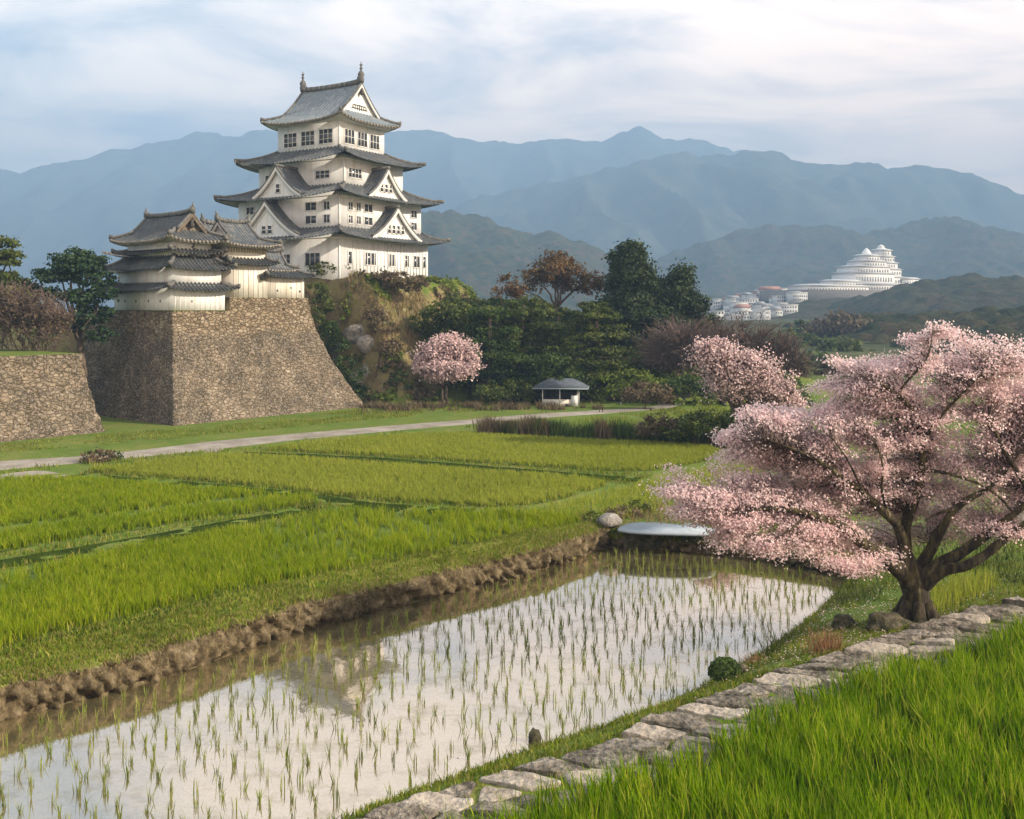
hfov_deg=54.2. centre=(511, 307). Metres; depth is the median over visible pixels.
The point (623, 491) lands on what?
verge grass
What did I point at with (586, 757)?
path stone
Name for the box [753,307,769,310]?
town house
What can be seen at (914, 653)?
path stone
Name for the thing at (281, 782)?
rice seedling
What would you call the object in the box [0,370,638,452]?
lawn grass
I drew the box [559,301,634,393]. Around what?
pine tree
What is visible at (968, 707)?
rice field
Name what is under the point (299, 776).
rice seedling
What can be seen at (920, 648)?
path stone
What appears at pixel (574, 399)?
door
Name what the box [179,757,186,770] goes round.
rice seedling
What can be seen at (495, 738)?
rice seedling
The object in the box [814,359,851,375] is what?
valley tree
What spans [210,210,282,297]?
gallery building
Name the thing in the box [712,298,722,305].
town house
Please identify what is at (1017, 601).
path stone
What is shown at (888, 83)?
sky
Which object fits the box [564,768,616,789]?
path stone
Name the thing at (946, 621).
path stone
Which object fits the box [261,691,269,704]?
rice seedling
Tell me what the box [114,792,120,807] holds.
rice seedling
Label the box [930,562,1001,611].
reed grass
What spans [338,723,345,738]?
rice seedling
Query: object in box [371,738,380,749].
rice seedling
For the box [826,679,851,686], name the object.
path stone
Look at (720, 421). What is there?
leafy bush
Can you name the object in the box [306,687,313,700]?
rice seedling
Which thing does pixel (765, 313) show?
town house
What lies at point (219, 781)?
rice seedling
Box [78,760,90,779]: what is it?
rice seedling
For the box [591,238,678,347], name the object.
conifer
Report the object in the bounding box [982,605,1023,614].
path stone
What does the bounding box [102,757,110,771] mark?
rice seedling
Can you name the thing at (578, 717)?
rice seedling
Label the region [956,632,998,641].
path stone
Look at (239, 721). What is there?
rice seedling
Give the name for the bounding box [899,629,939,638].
path stone
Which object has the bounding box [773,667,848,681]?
path stone
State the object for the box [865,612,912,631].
boulder
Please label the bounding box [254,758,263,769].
rice seedling
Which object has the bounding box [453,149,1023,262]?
mountains
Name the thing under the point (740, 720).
path stone
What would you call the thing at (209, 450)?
bare earth
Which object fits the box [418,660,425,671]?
rice seedling
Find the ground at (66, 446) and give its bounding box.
[0,276,1023,818]
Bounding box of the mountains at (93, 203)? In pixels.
[0,126,763,308]
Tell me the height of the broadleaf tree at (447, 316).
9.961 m
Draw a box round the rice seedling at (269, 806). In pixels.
[263,792,272,811]
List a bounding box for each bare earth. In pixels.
[0,471,64,478]
[205,446,223,451]
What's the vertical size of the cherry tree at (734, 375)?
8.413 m
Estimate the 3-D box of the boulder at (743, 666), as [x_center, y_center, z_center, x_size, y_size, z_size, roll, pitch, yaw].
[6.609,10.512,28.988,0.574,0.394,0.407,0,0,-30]
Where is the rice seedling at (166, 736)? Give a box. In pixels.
[164,723,167,738]
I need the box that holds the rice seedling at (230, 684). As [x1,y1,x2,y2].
[228,674,232,686]
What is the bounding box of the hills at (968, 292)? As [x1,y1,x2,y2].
[826,272,1023,314]
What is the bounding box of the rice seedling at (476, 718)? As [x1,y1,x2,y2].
[469,706,480,723]
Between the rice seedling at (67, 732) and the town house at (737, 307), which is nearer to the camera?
the rice seedling at (67, 732)
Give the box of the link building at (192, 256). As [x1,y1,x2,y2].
[190,228,231,259]
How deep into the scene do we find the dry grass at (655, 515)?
47.34 m
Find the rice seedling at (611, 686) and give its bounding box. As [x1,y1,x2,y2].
[606,678,614,692]
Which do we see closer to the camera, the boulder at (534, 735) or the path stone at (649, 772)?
the path stone at (649, 772)
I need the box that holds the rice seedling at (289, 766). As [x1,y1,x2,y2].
[287,750,293,771]
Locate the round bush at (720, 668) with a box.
[707,656,742,681]
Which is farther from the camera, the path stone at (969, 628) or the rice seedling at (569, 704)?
the path stone at (969, 628)
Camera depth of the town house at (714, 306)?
801.55 m
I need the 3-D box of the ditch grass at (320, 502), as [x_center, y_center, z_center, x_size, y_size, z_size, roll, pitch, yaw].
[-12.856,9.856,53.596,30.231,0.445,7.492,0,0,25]
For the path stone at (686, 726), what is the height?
0.434 m
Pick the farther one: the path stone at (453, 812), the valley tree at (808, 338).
the valley tree at (808, 338)
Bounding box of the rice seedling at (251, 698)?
[248,684,255,699]
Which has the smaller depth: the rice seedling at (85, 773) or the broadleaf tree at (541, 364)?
the rice seedling at (85, 773)
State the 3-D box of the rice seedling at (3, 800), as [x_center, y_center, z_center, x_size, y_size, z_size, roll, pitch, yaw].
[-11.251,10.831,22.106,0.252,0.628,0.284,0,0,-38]
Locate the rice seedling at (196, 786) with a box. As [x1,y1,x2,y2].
[193,777,198,794]
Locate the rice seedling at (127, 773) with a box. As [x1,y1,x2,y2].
[123,761,135,776]
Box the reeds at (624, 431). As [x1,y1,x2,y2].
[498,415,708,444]
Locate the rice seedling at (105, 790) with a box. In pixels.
[104,781,108,796]
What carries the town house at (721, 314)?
on the ground at (66, 446)
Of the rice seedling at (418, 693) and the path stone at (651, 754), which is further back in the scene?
the rice seedling at (418, 693)
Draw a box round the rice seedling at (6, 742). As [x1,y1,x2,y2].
[3,730,8,746]
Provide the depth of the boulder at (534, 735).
25.28 m
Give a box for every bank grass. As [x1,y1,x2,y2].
[355,552,1023,817]
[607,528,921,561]
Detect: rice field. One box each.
[0,471,318,551]
[0,502,580,649]
[89,451,607,506]
[267,430,720,470]
[417,607,1023,818]
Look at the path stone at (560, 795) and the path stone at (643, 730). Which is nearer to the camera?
the path stone at (560, 795)
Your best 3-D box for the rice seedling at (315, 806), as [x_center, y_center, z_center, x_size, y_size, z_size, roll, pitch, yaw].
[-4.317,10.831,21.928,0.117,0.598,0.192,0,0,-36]
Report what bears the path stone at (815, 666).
on the ground at (66, 446)
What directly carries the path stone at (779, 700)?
on the ground at (66, 446)
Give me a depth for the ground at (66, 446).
79.62 m
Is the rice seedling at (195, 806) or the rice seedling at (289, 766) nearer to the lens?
the rice seedling at (195, 806)
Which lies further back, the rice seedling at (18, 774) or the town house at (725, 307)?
the town house at (725, 307)
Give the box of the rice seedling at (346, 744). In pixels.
[338,733,348,748]
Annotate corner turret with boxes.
[88,202,240,309]
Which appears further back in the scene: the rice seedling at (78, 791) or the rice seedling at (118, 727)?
the rice seedling at (118, 727)
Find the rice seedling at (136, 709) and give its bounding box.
[134,699,139,717]
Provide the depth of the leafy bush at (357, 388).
103.65 m
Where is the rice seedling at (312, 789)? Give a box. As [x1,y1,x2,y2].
[307,779,316,793]
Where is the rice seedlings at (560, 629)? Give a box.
[89,546,830,818]
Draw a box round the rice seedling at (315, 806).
[313,793,318,810]
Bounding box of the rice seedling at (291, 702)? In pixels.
[288,688,297,706]
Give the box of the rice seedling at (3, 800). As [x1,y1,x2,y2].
[0,789,8,806]
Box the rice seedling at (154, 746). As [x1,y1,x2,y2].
[150,741,156,755]
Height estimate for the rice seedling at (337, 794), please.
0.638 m
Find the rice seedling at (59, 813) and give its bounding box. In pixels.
[55,802,61,815]
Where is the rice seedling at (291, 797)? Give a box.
[289,786,296,802]
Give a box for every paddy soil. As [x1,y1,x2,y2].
[86,457,603,505]
[267,436,714,470]
[618,674,1017,818]
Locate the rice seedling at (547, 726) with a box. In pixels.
[545,718,550,736]
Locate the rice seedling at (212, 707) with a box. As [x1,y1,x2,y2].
[208,699,215,710]
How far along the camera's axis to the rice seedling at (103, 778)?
22.97 m
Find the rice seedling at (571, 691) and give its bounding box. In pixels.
[568,683,572,697]
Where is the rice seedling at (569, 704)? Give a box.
[565,695,574,711]
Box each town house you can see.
[708,302,720,310]
[709,311,724,319]
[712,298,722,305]
[723,305,729,311]
[724,312,731,319]
[725,295,740,304]
[729,302,747,310]
[732,304,751,310]
[734,311,751,319]
[736,298,758,303]
[740,292,751,297]
[742,314,752,319]
[747,294,758,299]
[751,311,761,319]
[753,301,764,306]
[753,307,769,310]
[754,310,770,319]
[758,286,781,298]
[762,303,773,306]
[768,306,782,317]
[772,295,785,302]
[775,304,797,315]
[785,292,807,303]
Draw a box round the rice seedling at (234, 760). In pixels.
[230,749,237,765]
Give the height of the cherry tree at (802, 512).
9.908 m
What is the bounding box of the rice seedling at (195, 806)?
[192,791,203,808]
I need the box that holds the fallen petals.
[426,573,1017,760]
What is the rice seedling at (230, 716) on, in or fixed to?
on the paddy water
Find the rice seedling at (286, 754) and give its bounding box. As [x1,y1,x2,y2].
[282,743,291,759]
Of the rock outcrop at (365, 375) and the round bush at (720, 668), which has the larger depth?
the rock outcrop at (365, 375)
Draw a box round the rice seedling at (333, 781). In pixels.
[328,769,337,783]
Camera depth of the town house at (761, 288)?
802.95 m
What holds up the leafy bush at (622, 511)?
on the ground at (66, 446)
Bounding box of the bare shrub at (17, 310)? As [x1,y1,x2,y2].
[0,274,76,351]
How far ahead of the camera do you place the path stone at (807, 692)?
25.12 m
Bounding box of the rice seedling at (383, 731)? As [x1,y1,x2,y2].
[381,719,389,734]
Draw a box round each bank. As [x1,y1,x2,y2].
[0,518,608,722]
[606,531,840,575]
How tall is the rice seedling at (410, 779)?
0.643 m
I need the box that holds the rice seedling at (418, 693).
[417,682,422,696]
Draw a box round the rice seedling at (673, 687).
[670,680,676,691]
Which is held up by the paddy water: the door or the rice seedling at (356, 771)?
the rice seedling at (356, 771)
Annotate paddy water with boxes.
[0,546,846,818]
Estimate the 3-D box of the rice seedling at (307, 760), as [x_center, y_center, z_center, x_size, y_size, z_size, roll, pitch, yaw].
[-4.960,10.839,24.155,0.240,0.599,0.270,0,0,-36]
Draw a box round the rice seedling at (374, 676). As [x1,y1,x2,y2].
[372,667,378,677]
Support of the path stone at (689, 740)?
on the ground at (66, 446)
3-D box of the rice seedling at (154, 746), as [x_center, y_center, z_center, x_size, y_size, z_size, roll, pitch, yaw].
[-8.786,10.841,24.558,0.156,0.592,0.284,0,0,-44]
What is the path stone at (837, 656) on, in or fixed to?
on the ground at (66, 446)
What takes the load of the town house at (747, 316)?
on the ground at (66, 446)
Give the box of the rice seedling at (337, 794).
[331,784,339,802]
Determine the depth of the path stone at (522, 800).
19.67 m
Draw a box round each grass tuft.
[733,650,765,664]
[800,621,852,656]
[818,583,891,608]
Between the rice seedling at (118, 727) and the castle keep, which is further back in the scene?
the castle keep
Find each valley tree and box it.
[764,327,806,343]
[781,319,814,333]
[785,331,832,346]
[798,348,844,365]
[799,316,847,336]
[811,335,875,351]
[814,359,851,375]
[818,308,872,334]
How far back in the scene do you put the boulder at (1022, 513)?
43.45 m
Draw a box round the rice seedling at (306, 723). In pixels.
[305,710,311,725]
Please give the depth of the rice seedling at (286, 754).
24.34 m
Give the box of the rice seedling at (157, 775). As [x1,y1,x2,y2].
[155,763,163,778]
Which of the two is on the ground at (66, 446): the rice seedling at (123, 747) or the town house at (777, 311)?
the town house at (777, 311)
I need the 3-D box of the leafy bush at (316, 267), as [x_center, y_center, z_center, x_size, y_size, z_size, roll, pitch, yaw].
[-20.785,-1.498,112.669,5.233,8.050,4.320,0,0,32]
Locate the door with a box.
[571,395,577,405]
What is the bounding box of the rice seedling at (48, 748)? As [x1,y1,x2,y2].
[45,737,55,754]
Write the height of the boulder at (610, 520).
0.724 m
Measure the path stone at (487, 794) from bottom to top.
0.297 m
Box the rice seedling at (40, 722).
[38,712,45,724]
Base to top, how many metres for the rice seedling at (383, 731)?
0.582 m
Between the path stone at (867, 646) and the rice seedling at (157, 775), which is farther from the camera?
the path stone at (867, 646)
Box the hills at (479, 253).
[421,209,726,311]
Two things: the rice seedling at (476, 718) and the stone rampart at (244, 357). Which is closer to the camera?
the rice seedling at (476, 718)
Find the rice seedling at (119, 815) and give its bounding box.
[116,805,122,818]
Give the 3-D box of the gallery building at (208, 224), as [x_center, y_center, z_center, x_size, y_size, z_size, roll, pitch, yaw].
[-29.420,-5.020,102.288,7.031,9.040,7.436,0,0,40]
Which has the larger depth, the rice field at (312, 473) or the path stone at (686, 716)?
the rice field at (312, 473)
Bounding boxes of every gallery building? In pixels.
[200,213,246,229]
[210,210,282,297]
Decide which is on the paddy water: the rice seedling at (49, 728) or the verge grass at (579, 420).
the rice seedling at (49, 728)
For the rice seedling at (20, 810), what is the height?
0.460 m
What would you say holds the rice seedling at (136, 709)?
on the paddy water
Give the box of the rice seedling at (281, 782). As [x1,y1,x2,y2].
[279,773,284,789]
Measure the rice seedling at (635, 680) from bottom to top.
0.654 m
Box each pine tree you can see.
[0,234,33,287]
[19,245,124,377]
[457,307,530,401]
[480,294,569,371]
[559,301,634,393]
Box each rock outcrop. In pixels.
[342,324,363,343]
[348,366,368,385]
[356,334,373,353]
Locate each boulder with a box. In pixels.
[528,727,541,743]
[596,513,621,528]
[739,663,748,672]
[831,614,856,628]
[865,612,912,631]
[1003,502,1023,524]
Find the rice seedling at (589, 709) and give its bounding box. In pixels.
[585,704,593,716]
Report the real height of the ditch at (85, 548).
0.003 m
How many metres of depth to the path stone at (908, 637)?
29.48 m
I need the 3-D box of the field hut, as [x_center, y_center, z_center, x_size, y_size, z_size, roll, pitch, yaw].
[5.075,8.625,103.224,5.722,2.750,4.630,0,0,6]
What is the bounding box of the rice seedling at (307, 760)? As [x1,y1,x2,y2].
[301,748,310,764]
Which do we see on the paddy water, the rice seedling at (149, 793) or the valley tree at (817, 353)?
the rice seedling at (149, 793)
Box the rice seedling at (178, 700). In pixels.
[174,689,181,703]
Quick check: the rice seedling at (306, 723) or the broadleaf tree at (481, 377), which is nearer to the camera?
the rice seedling at (306, 723)
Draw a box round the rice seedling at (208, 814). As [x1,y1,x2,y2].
[206,805,210,818]
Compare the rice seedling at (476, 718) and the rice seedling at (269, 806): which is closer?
the rice seedling at (269, 806)
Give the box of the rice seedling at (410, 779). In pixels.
[407,762,411,784]
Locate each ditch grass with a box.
[0,497,345,577]
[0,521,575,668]
[57,466,529,523]
[225,447,652,484]
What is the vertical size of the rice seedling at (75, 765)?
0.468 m
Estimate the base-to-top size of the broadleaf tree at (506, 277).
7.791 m
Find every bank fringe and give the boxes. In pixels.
[307,577,858,818]
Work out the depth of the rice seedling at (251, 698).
28.07 m
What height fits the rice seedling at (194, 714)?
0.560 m
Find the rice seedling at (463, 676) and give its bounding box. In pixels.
[460,669,467,679]
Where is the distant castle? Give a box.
[760,245,919,301]
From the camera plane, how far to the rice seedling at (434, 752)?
24.49 m
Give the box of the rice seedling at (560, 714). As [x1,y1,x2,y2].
[556,705,563,716]
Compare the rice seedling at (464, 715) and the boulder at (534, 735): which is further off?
the rice seedling at (464, 715)
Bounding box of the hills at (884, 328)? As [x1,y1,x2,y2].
[756,305,1023,370]
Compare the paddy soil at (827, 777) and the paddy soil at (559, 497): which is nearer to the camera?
the paddy soil at (827, 777)
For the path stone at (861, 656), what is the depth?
27.95 m
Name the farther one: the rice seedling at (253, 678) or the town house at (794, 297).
the town house at (794, 297)
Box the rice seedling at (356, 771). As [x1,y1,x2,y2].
[354,757,357,775]
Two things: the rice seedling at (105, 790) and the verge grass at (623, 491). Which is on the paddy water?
the rice seedling at (105, 790)
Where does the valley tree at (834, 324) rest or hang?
on the ground at (66, 446)
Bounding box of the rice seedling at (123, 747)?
[119,734,125,753]
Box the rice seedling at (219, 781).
[215,773,223,785]
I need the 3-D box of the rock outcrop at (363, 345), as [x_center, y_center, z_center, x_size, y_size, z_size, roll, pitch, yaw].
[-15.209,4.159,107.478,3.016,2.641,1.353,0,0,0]
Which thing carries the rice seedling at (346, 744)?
on the paddy water
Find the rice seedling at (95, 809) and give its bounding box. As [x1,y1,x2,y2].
[89,801,98,815]
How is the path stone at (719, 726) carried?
on the ground at (66, 446)
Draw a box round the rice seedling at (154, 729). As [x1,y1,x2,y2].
[150,720,158,730]
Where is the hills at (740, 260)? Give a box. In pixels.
[652,216,1023,295]
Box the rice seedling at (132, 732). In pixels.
[129,722,136,737]
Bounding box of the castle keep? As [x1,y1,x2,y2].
[213,63,450,279]
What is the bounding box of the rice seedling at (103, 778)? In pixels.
[99,769,106,786]
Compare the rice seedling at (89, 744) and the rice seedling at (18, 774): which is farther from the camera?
the rice seedling at (89, 744)
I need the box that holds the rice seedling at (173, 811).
[167,804,174,818]
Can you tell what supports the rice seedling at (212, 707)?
on the paddy water
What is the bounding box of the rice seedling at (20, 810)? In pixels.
[14,798,23,813]
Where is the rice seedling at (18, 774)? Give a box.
[14,758,24,777]
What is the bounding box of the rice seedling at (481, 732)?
[479,718,486,734]
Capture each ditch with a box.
[0,505,325,567]
[21,537,530,646]
[68,474,521,514]
[244,452,640,481]
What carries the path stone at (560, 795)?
on the ground at (66, 446)
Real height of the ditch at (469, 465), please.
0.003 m
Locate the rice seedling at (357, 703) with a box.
[354,694,360,706]
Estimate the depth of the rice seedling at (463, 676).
29.56 m
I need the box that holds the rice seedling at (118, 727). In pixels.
[116,714,120,731]
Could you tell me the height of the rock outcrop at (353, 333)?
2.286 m
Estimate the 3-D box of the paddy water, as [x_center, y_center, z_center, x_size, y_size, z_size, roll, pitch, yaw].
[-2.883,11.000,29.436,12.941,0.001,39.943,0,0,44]
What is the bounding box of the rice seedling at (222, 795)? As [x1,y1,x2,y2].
[219,789,225,798]
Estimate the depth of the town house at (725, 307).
770.58 m
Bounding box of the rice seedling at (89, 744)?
[87,737,93,753]
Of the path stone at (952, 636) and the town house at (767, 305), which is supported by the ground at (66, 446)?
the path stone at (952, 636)
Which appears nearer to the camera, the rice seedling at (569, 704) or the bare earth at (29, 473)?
the rice seedling at (569, 704)
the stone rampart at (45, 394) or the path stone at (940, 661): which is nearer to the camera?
the path stone at (940, 661)
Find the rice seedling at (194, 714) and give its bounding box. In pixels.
[192,704,200,717]
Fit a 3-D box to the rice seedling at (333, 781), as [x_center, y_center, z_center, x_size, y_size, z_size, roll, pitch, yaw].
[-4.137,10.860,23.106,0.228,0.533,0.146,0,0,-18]
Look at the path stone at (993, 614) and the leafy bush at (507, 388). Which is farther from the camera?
the leafy bush at (507, 388)
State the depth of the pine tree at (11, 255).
91.25 m
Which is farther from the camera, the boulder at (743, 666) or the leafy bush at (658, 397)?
the leafy bush at (658, 397)
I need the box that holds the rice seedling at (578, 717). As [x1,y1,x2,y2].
[572,706,582,723]
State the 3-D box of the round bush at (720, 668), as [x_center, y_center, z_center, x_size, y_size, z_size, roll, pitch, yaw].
[5.986,10.166,28.095,1.002,0.721,1.011,0,0,0]
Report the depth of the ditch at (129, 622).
31.75 m
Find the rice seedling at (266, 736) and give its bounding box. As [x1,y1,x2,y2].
[263,727,268,739]
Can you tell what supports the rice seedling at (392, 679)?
on the paddy water
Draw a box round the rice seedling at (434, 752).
[432,740,438,757]
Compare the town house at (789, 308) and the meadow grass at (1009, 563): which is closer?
the meadow grass at (1009, 563)
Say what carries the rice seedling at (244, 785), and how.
on the paddy water
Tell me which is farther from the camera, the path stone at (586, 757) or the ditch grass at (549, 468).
the ditch grass at (549, 468)
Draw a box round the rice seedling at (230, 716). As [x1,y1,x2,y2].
[225,703,233,718]
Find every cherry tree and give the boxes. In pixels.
[406,330,486,402]
[638,319,1023,622]
[678,334,811,447]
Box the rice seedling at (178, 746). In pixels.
[174,729,182,748]
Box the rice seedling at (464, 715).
[461,700,468,717]
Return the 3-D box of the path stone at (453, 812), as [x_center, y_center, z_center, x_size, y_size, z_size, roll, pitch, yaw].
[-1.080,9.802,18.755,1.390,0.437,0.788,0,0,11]
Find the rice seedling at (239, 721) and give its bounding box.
[233,713,242,725]
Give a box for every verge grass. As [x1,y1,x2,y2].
[0,402,734,475]
[514,460,766,519]
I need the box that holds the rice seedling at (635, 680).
[634,665,641,682]
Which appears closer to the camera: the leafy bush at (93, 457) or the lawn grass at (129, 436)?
the leafy bush at (93, 457)
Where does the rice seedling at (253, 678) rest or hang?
on the paddy water
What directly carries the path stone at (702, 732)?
on the ground at (66, 446)
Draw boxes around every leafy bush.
[1,285,31,349]
[79,447,117,462]
[108,450,123,459]
[305,281,336,335]
[307,261,351,328]
[316,319,351,365]
[331,354,370,399]
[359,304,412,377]
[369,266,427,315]
[472,377,552,403]
[580,507,602,520]
[587,366,669,404]
[601,504,645,519]
[617,380,676,408]
[623,498,650,511]
[632,409,681,440]
[658,372,719,398]
[658,406,808,446]
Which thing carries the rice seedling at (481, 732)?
on the paddy water
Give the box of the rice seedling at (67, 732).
[61,723,71,737]
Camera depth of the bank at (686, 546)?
44.61 m
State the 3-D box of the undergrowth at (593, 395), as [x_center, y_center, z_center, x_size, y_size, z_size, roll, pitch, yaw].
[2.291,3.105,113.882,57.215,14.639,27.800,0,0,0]
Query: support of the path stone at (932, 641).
on the ground at (66, 446)
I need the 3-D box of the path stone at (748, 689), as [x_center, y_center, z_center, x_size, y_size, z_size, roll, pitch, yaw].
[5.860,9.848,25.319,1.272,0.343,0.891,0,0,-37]
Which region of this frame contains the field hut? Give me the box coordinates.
[532,378,588,406]
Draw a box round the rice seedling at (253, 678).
[250,669,258,679]
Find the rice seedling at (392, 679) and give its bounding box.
[389,671,396,683]
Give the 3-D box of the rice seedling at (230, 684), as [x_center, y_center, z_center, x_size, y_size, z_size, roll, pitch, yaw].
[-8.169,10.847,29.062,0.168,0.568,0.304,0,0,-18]
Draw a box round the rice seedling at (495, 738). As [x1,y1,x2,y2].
[489,728,499,744]
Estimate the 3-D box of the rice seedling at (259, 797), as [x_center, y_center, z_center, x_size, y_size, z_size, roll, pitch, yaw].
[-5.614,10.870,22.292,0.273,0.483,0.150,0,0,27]
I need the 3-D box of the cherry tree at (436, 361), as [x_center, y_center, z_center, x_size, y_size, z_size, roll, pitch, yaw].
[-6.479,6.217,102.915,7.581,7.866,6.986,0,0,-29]
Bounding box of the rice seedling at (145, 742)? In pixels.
[141,733,150,745]
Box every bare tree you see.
[628,310,724,374]
[689,306,826,380]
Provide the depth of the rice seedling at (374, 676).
29.71 m
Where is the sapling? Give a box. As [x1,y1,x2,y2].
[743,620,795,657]
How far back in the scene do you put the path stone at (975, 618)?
31.11 m
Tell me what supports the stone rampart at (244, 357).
on the ground at (66, 446)
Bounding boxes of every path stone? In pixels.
[364,802,437,818]
[400,791,473,815]
[435,809,463,818]
[439,781,475,797]
[464,800,533,818]
[478,786,521,802]
[479,770,560,791]
[501,794,571,813]
[513,757,586,776]
[550,788,618,804]
[560,747,637,770]
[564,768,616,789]
[588,738,670,756]
[621,722,687,740]
[629,765,673,789]
[640,713,706,733]
[643,750,712,766]
[662,711,720,726]
[670,735,719,756]
[675,703,748,719]
[692,727,745,741]
[695,694,764,710]
[712,723,771,730]
[714,682,768,698]
[735,717,775,726]
[752,672,821,687]
[756,684,800,694]
[760,693,819,708]
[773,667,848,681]
[793,662,854,674]
[798,688,840,700]
[810,651,861,665]
[812,682,846,693]
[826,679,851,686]
[842,652,898,664]
[844,641,907,656]
[855,661,887,672]
[867,638,909,647]
[880,632,920,641]
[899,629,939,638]
[903,651,936,663]
[907,645,954,655]
[909,623,960,634]
[914,637,954,646]
[923,617,970,628]
[933,656,949,667]
[934,634,980,643]
[940,613,989,624]
[946,649,975,660]
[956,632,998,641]
[957,623,1007,633]
[960,605,1010,620]
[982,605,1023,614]
[985,623,1012,627]
[992,604,1023,609]
[996,614,1023,625]
[1002,596,1023,606]
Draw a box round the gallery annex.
[260,242,315,297]
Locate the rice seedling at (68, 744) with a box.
[65,736,72,747]
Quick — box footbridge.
[618,522,714,548]
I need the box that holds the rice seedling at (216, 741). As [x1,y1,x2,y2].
[209,734,220,745]
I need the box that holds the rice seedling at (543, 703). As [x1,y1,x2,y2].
[537,695,547,708]
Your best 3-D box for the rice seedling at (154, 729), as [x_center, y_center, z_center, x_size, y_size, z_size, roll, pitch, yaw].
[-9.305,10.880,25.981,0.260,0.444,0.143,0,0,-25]
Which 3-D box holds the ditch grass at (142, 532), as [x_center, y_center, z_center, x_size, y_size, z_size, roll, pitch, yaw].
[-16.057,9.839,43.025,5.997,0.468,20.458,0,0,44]
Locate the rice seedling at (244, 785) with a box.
[240,775,250,791]
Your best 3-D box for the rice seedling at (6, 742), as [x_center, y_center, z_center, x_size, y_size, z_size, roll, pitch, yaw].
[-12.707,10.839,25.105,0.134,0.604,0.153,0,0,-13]
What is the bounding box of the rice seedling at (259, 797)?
[255,788,264,801]
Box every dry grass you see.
[304,269,435,349]
[358,370,604,413]
[564,497,709,549]
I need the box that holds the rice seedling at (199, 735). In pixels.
[193,728,201,739]
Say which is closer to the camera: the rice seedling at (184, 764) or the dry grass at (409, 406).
the rice seedling at (184, 764)
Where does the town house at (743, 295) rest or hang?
on the hills at (808, 309)
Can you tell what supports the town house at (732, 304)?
on the hills at (808, 309)
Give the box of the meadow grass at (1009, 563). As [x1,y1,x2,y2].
[819,521,1023,600]
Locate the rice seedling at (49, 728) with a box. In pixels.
[45,714,54,731]
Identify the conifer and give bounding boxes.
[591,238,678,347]
[652,257,724,335]
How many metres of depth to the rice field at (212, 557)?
38.22 m
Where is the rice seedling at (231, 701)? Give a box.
[228,692,235,704]
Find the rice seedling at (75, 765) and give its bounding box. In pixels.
[71,756,80,767]
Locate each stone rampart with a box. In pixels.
[0,349,104,441]
[84,297,362,425]
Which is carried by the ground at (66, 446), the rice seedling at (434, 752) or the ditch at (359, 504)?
the ditch at (359, 504)
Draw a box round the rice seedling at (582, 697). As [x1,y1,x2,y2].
[581,689,584,703]
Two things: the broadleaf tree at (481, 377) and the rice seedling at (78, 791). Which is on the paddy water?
the rice seedling at (78, 791)
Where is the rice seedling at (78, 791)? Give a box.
[71,773,82,794]
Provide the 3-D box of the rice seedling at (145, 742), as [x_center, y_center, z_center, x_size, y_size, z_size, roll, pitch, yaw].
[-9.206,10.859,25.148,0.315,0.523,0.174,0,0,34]
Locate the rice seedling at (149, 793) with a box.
[146,786,155,799]
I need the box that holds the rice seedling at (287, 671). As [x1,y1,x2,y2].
[286,663,289,678]
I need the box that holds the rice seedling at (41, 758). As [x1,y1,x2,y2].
[39,757,46,768]
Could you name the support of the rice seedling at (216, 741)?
on the paddy water
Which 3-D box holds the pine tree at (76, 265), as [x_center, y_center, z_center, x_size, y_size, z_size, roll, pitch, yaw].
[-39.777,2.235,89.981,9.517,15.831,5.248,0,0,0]
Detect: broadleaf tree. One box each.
[407,296,504,387]
[435,330,539,402]
[490,272,527,305]
[506,248,608,321]
[508,351,599,398]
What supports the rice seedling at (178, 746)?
on the paddy water
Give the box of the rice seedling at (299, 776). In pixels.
[297,764,304,782]
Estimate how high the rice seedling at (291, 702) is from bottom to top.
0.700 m
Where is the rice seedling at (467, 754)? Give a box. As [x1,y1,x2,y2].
[464,745,473,760]
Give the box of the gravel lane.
[0,396,685,469]
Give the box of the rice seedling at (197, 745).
[195,738,200,751]
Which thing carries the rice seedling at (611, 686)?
on the paddy water

